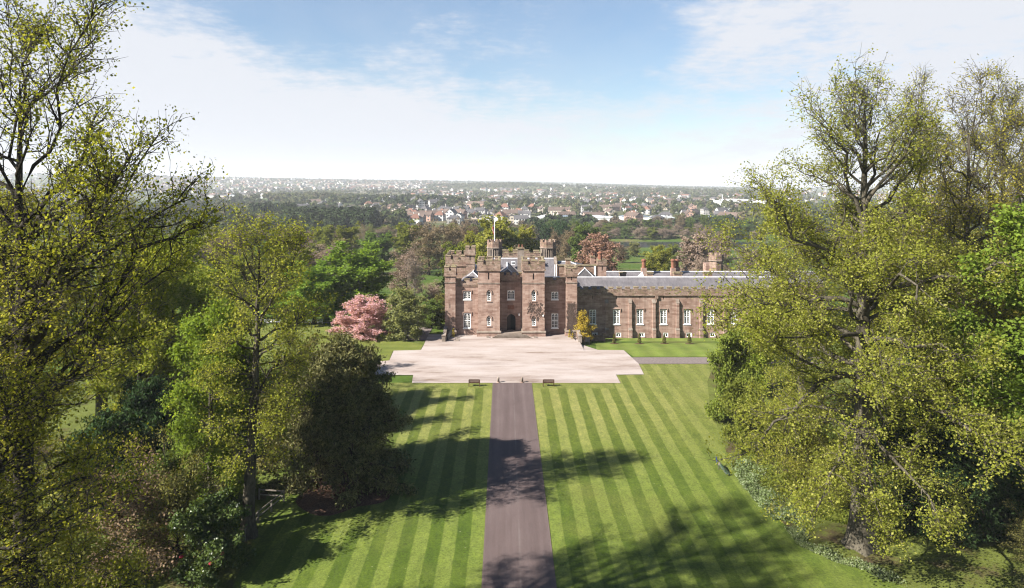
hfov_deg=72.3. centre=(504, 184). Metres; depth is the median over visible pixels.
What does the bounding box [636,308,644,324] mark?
window
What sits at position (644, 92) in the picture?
sky
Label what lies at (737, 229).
riverside tree
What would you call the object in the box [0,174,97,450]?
lime tree
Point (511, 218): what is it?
town house
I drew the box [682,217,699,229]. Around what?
riverside tree
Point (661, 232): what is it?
riverside tree
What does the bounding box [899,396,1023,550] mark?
yew tree
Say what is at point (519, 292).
palace
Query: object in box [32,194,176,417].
lime tree
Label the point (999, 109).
lime tree
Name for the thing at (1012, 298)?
sycamore tree
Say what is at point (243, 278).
tree
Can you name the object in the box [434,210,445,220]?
town house
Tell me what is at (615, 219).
valley trees
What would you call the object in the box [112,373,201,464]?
holly tree
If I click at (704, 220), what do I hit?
riverside tree
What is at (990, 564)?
woodland floor
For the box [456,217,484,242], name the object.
bare tree
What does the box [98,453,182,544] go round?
shrub
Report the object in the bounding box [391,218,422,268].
lime tree
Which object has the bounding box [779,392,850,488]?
bush
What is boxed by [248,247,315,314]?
tree
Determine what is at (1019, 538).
bush
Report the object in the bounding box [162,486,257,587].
rhododendron
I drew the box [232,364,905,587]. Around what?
lawn
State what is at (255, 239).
park tree
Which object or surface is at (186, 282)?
park tree
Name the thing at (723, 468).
peacock
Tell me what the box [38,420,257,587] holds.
undergrowth
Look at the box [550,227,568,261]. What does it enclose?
oak tree
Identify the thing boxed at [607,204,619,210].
town house
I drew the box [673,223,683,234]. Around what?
riverside tree
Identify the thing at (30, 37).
old lime tree
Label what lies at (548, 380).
park bench
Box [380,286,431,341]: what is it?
willow tree
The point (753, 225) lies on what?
riverside tree
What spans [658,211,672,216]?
town house
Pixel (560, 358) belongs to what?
gravel court
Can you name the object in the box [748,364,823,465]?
bush
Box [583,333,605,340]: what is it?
rubble garden wall
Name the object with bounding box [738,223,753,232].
riverside tree
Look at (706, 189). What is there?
woods
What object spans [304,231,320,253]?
park tree
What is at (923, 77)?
lime tree
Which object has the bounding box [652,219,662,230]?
riverside tree
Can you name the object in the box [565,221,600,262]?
maple tree
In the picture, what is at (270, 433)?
shrub
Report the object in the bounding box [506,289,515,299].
window
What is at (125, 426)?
holly tree
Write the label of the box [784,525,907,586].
ground cover plants
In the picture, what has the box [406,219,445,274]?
oak tree
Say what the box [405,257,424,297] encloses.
birch tree
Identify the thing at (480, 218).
town house
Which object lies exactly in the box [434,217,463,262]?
oak tree
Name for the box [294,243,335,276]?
bare tree
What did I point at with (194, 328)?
sycamore tree
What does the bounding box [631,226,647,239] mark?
riverside tree
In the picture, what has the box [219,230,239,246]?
park tree
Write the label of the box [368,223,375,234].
poplar tree
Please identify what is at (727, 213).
town house
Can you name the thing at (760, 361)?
bush
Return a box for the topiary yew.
[687,333,691,343]
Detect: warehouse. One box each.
[592,215,612,220]
[618,215,649,219]
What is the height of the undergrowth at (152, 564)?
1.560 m
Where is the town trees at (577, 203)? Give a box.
[2,183,1022,217]
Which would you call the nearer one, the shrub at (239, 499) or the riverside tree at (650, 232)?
the shrub at (239, 499)
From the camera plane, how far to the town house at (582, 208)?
860.91 m
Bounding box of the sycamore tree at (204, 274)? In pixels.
[161,254,271,371]
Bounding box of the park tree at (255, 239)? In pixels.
[249,234,264,247]
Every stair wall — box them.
[441,326,446,341]
[576,327,581,342]
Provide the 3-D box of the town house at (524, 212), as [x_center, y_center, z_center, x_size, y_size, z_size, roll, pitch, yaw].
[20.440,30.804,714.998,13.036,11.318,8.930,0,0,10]
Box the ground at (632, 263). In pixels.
[0,173,1018,476]
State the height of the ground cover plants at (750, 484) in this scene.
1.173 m
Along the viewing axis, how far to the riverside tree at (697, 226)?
491.91 m
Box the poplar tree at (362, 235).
[357,224,368,248]
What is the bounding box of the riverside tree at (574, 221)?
[568,218,581,225]
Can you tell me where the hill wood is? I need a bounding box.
[260,190,446,199]
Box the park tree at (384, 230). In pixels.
[378,225,393,236]
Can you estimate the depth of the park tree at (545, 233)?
341.07 m
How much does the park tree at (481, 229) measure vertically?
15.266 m
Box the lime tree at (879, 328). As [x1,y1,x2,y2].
[811,222,912,411]
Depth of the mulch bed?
61.90 m
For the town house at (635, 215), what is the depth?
666.22 m
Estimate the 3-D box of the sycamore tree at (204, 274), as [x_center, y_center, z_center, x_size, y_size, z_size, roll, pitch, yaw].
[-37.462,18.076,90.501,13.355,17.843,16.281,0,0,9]
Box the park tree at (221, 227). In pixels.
[203,224,226,232]
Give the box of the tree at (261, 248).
[247,241,288,284]
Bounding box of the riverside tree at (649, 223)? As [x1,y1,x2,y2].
[641,219,654,229]
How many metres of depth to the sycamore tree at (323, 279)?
129.33 m
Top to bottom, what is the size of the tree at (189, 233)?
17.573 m
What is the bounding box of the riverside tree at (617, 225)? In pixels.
[613,223,624,233]
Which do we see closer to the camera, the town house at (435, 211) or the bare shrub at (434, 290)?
the bare shrub at (434, 290)
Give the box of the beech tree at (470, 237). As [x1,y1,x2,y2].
[460,230,485,263]
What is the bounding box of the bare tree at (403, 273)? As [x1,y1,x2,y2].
[383,242,426,293]
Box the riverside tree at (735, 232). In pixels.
[726,230,740,238]
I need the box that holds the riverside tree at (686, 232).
[680,229,690,237]
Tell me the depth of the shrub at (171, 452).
58.50 m
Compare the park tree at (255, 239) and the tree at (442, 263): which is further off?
the park tree at (255, 239)
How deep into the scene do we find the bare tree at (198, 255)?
230.64 m
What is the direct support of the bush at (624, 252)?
on the ground at (632, 263)
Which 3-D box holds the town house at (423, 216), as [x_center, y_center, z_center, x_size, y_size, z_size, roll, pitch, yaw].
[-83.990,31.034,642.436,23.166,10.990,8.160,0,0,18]
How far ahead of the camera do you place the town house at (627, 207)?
917.56 m
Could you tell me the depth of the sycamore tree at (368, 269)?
133.21 m
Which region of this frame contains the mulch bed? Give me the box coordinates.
[296,477,389,515]
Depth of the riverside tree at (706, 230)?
464.75 m
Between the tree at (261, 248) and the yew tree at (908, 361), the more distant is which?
the tree at (261, 248)
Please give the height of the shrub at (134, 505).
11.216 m
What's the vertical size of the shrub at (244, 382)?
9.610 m
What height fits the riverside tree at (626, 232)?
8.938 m
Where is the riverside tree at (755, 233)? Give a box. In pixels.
[749,231,760,238]
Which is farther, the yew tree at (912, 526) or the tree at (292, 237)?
the tree at (292, 237)
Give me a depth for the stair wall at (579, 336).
116.73 m
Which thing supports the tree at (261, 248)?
on the ground at (632, 263)
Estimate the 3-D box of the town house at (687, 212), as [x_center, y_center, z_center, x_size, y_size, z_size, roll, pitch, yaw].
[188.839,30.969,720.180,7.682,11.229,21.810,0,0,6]
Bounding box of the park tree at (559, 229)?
[554,218,567,251]
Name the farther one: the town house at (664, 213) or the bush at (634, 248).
the town house at (664, 213)
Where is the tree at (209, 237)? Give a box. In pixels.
[200,225,222,263]
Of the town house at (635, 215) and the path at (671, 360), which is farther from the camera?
the town house at (635, 215)
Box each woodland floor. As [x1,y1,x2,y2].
[0,383,267,587]
[707,364,1023,587]
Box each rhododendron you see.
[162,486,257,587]
[419,298,444,328]
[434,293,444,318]
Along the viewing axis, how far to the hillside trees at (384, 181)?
3085.87 m
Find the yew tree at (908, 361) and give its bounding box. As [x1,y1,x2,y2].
[873,323,969,426]
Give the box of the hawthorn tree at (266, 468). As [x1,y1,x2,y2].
[256,306,326,477]
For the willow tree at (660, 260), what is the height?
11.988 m
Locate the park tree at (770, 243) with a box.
[755,240,779,257]
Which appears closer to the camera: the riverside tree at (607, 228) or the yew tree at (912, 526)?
the yew tree at (912, 526)
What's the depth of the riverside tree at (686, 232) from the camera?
468.21 m
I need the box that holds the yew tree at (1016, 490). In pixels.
[972,402,1023,545]
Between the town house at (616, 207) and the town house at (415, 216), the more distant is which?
the town house at (616, 207)
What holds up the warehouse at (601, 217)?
on the ground at (632, 263)
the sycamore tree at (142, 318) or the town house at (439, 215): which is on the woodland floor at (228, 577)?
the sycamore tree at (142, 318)
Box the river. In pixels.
[610,241,990,246]
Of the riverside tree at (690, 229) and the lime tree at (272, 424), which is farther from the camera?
the riverside tree at (690, 229)
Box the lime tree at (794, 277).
[723,240,855,430]
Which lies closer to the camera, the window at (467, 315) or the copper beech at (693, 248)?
the window at (467, 315)
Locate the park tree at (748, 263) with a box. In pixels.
[732,246,762,270]
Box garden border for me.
[305,332,424,338]
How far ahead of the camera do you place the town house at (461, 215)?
680.71 m
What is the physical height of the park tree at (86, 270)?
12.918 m
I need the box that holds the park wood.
[3,201,1016,231]
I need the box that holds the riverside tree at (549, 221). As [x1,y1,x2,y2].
[545,219,555,224]
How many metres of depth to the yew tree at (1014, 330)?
64.30 m
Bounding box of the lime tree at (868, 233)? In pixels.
[669,44,1023,563]
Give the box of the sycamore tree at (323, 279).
[271,258,345,325]
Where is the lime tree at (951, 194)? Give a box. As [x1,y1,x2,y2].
[868,53,1023,403]
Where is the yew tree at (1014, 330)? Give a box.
[982,318,1021,409]
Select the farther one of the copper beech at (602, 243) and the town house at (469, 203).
the town house at (469, 203)
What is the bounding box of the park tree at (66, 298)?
[29,250,79,322]
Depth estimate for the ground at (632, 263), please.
371.05 m
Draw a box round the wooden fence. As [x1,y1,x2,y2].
[244,488,284,540]
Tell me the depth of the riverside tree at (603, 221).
515.14 m
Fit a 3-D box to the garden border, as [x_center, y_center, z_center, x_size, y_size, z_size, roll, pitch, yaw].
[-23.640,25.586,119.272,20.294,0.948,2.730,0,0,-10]
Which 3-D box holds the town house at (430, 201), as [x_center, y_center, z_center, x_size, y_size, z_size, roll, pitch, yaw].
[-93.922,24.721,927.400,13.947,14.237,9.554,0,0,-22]
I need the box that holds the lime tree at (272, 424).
[168,203,356,541]
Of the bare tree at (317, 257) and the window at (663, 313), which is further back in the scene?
the bare tree at (317, 257)
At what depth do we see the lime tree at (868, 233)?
51.23 m
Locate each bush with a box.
[613,244,632,262]
[627,241,641,256]
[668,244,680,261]
[704,325,761,423]
[717,372,774,454]
[730,315,776,391]
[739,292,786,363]
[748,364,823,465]
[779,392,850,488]
[805,431,852,513]
[995,499,1023,563]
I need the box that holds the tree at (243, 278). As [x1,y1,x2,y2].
[220,254,271,303]
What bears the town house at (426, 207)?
on the ground at (632, 263)
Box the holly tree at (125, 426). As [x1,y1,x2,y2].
[52,407,159,531]
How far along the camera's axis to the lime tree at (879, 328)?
82.99 m
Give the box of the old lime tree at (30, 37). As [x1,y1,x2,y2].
[0,0,241,587]
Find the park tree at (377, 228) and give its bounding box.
[373,224,393,235]
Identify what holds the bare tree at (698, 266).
on the ground at (632, 263)
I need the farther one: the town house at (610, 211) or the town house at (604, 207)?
the town house at (604, 207)
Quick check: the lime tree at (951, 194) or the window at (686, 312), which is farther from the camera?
the window at (686, 312)
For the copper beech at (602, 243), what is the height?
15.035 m
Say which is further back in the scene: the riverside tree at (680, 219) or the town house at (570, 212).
the town house at (570, 212)
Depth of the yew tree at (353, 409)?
62.76 m
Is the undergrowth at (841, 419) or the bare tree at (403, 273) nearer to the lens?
the undergrowth at (841, 419)
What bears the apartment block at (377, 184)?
on the ground at (632, 263)
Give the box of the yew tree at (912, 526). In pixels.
[872,404,971,537]
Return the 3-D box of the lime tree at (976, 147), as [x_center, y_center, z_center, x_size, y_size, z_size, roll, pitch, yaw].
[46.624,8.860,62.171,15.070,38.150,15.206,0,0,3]
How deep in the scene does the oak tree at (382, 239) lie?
233.65 m
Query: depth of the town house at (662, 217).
650.13 m
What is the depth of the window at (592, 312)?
123.88 m
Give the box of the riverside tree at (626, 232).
[620,226,631,238]
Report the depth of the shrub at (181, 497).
51.62 m
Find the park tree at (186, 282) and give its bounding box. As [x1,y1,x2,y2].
[144,251,203,320]
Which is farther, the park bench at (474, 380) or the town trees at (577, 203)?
the town trees at (577, 203)
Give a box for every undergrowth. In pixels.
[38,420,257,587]
[80,482,215,587]
[740,448,914,537]
[763,365,905,499]
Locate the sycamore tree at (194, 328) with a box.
[156,296,271,533]
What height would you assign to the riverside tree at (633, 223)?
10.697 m
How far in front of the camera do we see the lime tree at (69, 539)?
38.41 m
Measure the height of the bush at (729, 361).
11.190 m
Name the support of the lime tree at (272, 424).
on the woodland floor at (228, 577)
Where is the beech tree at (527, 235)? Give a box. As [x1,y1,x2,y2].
[510,224,539,251]
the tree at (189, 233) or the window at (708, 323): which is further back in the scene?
the tree at (189, 233)
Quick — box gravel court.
[374,334,643,382]
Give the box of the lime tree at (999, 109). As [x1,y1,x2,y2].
[936,56,1023,325]
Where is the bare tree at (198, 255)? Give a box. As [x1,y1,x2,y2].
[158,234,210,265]
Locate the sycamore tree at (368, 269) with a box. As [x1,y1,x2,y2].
[318,241,396,321]
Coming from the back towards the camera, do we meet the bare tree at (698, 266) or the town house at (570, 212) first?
the town house at (570, 212)
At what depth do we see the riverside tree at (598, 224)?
490.79 m
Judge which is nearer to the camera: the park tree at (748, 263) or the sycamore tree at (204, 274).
the sycamore tree at (204, 274)
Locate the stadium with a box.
[713,194,765,205]
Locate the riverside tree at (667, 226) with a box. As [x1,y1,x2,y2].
[660,225,672,233]
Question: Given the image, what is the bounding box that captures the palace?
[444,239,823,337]
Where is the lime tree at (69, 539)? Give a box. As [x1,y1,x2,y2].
[0,427,158,587]
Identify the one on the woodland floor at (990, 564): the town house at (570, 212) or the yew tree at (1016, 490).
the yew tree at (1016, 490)
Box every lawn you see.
[107,325,422,364]
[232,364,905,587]
[595,338,893,356]
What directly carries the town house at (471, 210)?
on the ground at (632, 263)
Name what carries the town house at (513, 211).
on the ground at (632, 263)
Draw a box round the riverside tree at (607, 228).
[600,224,615,232]
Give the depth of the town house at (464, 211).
717.87 m
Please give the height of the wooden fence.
1.346 m
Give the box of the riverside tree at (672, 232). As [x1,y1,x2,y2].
[663,228,680,237]
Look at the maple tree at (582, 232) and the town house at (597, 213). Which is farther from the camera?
the town house at (597, 213)
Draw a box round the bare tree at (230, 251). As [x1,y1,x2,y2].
[202,233,244,273]
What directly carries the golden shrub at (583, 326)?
on the ground at (632, 263)
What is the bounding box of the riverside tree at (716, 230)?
[713,228,722,235]
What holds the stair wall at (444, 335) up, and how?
on the ground at (632, 263)
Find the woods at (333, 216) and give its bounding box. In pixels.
[247,201,380,230]
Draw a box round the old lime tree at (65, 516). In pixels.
[0,215,149,587]
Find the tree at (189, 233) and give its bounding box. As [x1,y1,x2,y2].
[179,221,204,239]
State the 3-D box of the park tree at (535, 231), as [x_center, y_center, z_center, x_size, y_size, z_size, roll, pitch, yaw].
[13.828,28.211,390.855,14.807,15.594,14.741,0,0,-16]
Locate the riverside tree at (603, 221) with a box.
[599,217,607,231]
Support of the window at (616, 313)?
in the palace
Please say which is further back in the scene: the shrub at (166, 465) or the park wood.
the park wood
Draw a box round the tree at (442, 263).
[435,241,464,292]
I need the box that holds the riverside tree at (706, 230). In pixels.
[700,227,713,239]
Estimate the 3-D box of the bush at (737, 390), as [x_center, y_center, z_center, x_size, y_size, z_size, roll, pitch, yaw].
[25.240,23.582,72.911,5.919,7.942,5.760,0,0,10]
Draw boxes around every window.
[462,290,471,299]
[462,312,471,328]
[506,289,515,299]
[550,290,558,299]
[550,312,558,328]
[588,308,596,324]
[612,308,620,324]
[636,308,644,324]
[659,308,667,324]
[683,308,691,324]
[706,308,714,324]
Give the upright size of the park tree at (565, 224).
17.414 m
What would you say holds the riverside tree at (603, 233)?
on the ground at (632, 263)
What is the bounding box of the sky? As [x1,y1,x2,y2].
[0,0,1023,187]
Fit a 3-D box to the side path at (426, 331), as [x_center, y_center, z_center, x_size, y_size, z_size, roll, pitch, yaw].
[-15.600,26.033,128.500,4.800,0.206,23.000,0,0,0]
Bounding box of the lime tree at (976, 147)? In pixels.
[945,81,1023,406]
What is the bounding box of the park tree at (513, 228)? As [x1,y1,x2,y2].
[506,225,524,238]
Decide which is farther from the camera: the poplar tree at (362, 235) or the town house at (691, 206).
the town house at (691, 206)
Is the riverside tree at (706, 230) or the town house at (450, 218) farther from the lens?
the town house at (450, 218)
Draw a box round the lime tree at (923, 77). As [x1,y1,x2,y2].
[858,52,1002,384]
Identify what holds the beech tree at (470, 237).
on the ground at (632, 263)
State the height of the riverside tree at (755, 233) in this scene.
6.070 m
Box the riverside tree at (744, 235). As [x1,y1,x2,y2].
[739,232,753,237]
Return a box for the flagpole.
[492,219,494,241]
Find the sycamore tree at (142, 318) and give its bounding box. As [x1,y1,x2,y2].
[61,239,202,427]
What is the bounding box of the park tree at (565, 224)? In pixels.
[560,220,568,245]
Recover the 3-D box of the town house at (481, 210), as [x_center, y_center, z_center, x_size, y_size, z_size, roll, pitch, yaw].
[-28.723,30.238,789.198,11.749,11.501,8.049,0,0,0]
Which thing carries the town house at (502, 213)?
on the ground at (632, 263)
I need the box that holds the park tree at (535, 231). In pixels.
[518,221,538,243]
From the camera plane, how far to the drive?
61.56 m
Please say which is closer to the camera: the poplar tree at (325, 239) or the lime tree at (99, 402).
the lime tree at (99, 402)
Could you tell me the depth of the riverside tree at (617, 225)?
490.39 m
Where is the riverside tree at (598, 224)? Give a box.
[593,221,602,231]
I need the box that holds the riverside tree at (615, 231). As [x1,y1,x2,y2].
[608,227,620,238]
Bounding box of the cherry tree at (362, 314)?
[325,293,394,341]
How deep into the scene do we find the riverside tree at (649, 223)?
505.73 m
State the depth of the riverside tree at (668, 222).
508.23 m
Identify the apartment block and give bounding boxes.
[368,183,381,185]
[700,207,709,214]
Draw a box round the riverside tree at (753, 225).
[743,218,757,230]
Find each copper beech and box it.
[574,232,624,270]
[674,234,718,270]
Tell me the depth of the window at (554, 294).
122.17 m
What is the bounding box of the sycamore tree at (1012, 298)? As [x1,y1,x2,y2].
[923,196,1023,442]
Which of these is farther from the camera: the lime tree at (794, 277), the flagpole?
the flagpole
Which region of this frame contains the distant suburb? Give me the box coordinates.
[1,173,1023,203]
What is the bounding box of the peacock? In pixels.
[716,457,730,474]
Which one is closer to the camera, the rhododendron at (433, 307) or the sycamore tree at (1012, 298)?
the sycamore tree at (1012, 298)
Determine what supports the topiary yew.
on the soil circle
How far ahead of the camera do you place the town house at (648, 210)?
826.02 m
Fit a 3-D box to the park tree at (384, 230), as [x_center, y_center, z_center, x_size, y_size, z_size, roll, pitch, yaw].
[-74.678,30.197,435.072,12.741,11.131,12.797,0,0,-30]
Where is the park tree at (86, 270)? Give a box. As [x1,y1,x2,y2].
[67,251,94,289]
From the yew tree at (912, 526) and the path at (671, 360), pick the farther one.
the path at (671, 360)
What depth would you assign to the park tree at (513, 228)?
335.42 m
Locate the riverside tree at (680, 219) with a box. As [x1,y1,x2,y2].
[674,211,687,229]
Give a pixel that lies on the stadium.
(722, 199)
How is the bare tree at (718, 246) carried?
on the ground at (632, 263)
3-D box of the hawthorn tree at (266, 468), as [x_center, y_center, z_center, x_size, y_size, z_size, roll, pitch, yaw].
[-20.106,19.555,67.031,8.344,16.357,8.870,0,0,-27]
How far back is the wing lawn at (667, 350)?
113.43 m
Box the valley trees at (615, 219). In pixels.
[408,215,709,233]
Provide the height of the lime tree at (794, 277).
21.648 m
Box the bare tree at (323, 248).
[313,238,352,276]
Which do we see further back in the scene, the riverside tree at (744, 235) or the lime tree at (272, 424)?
the riverside tree at (744, 235)
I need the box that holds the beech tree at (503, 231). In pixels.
[473,214,523,260]
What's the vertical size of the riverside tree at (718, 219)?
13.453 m
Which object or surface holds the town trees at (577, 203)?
on the ground at (632, 263)
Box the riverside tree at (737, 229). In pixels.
[725,221,741,232]
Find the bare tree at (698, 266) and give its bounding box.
[687,253,708,270]
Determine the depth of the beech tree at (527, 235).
213.15 m
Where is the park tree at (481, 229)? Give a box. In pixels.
[471,224,484,235]
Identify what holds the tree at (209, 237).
on the ground at (632, 263)
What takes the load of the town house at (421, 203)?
on the ground at (632, 263)
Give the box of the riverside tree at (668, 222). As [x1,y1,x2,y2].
[662,216,672,226]
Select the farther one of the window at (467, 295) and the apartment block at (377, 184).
the apartment block at (377, 184)
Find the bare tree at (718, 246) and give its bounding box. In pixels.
[698,226,740,270]
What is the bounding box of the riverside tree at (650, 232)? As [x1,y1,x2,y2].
[644,229,659,239]
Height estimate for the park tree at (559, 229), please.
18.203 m
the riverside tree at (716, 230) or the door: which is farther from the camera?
the riverside tree at (716, 230)
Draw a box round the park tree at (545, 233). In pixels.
[540,223,553,239]
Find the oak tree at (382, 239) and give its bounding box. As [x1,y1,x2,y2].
[354,230,401,274]
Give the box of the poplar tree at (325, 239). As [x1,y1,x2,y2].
[309,220,340,261]
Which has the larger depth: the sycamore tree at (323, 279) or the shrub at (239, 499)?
the sycamore tree at (323, 279)
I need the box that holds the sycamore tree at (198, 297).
[96,216,239,389]
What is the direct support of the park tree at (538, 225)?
on the ground at (632, 263)
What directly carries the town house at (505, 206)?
on the ground at (632, 263)
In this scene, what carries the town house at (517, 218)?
on the ground at (632, 263)
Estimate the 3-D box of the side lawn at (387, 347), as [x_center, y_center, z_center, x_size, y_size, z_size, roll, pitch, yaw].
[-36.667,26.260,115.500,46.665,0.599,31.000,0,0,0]
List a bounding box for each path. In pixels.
[403,325,433,339]
[632,357,900,363]
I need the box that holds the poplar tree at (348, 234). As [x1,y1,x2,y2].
[331,220,361,255]
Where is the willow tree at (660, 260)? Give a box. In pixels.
[638,244,672,270]
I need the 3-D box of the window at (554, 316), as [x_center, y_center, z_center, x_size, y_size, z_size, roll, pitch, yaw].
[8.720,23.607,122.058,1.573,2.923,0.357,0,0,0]
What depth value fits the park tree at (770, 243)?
293.69 m
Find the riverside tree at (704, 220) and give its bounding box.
[698,214,711,230]
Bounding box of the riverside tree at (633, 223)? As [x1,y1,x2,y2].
[627,218,639,232]
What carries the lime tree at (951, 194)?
on the woodland floor at (990, 564)
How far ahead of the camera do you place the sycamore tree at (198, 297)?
75.04 m
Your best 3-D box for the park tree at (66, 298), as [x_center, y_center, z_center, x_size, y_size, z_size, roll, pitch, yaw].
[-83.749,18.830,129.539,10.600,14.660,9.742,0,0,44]
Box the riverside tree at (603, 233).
[599,232,613,237]
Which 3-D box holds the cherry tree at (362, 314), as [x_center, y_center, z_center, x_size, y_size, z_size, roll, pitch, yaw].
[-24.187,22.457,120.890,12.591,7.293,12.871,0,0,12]
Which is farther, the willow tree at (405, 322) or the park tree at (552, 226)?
the park tree at (552, 226)
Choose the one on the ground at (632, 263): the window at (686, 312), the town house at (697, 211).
the town house at (697, 211)
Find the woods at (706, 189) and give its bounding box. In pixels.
[146,174,771,195]
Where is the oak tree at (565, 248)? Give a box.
[556,223,576,261]
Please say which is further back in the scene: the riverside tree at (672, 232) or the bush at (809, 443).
the riverside tree at (672, 232)
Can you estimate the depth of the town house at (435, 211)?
725.85 m
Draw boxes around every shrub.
[72,434,184,587]
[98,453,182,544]
[129,420,230,579]
[150,434,206,513]
[196,336,270,429]
[213,447,259,504]
[256,373,296,462]
[421,280,444,305]
[573,310,596,342]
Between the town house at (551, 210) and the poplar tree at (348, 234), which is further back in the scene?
the town house at (551, 210)
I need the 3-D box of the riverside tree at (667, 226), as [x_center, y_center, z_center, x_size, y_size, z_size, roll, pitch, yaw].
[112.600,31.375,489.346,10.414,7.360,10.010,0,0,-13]
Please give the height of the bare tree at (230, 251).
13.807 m
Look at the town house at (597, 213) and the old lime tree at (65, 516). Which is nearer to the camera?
the old lime tree at (65, 516)
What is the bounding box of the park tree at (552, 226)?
[549,220,556,246]
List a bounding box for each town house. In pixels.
[406,211,433,220]
[408,213,422,223]
[408,214,425,222]
[416,198,424,207]
[419,209,441,213]
[420,204,431,209]
[428,198,438,205]
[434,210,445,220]
[443,208,467,218]
[445,207,457,219]
[446,214,460,223]
[456,212,464,220]
[466,208,478,216]
[467,200,484,207]
[474,207,484,213]
[479,212,492,220]
[494,210,506,220]
[500,208,517,215]
[501,202,509,208]
[507,213,513,222]
[514,214,528,224]
[518,210,531,217]
[538,205,545,214]
[548,206,564,214]
[556,210,575,215]
[581,204,592,211]
[582,211,604,215]
[599,204,612,210]
[604,207,616,215]
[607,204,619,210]
[623,205,631,210]
[624,211,642,219]
[642,205,650,214]
[649,214,664,218]
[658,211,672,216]
[684,209,693,217]
[688,203,696,208]
[689,207,699,215]
[714,206,729,211]
[717,211,738,217]
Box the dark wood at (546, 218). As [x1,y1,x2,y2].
[149,193,739,227]
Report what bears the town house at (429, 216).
on the ground at (632, 263)
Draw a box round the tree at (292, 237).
[275,223,308,254]
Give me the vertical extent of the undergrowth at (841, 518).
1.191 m
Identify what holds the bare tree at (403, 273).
on the ground at (632, 263)
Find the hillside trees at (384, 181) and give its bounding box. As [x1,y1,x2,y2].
[0,172,562,192]
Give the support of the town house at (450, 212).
on the ground at (632, 263)
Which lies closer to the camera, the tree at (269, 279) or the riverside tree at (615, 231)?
the tree at (269, 279)
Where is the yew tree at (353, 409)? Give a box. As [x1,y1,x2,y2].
[255,325,418,510]
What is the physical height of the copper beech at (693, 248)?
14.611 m
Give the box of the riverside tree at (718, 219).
[710,214,726,228]
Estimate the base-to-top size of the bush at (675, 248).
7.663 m
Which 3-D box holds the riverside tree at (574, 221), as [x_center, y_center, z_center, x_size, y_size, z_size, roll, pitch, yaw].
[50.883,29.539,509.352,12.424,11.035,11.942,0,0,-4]
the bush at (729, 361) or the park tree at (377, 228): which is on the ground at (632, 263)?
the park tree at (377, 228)
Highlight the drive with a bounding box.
[481,383,556,587]
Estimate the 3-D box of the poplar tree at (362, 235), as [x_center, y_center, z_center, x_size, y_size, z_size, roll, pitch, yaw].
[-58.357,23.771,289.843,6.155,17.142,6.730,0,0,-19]
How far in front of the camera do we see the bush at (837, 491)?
60.31 m
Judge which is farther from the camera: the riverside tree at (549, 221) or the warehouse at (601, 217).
the warehouse at (601, 217)
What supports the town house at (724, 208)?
on the ground at (632, 263)
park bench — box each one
[469,379,479,386]
[543,379,553,386]
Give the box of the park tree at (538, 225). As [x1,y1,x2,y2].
[534,219,543,240]
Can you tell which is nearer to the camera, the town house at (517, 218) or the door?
the door
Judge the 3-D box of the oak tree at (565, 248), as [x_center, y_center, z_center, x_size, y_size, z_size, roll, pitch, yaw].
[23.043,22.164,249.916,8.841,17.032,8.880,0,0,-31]
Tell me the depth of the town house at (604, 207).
887.47 m
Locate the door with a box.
[507,314,514,329]
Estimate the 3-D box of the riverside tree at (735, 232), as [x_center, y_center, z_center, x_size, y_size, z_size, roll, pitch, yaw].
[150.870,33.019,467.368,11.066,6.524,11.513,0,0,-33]
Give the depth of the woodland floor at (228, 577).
61.57 m
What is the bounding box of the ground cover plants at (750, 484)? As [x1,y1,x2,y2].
[729,455,810,526]
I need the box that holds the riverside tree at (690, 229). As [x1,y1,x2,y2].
[680,227,695,234]
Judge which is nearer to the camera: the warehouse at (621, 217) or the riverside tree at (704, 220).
the riverside tree at (704, 220)
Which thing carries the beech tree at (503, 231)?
on the ground at (632, 263)
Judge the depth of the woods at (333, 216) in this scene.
471.68 m
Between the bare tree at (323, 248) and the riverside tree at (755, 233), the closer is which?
the bare tree at (323, 248)
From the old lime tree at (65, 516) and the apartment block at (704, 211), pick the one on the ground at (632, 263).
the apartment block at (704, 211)
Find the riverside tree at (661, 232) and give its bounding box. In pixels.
[654,227,670,238]
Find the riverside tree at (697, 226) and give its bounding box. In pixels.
[693,222,704,232]
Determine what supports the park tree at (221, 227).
on the ground at (632, 263)

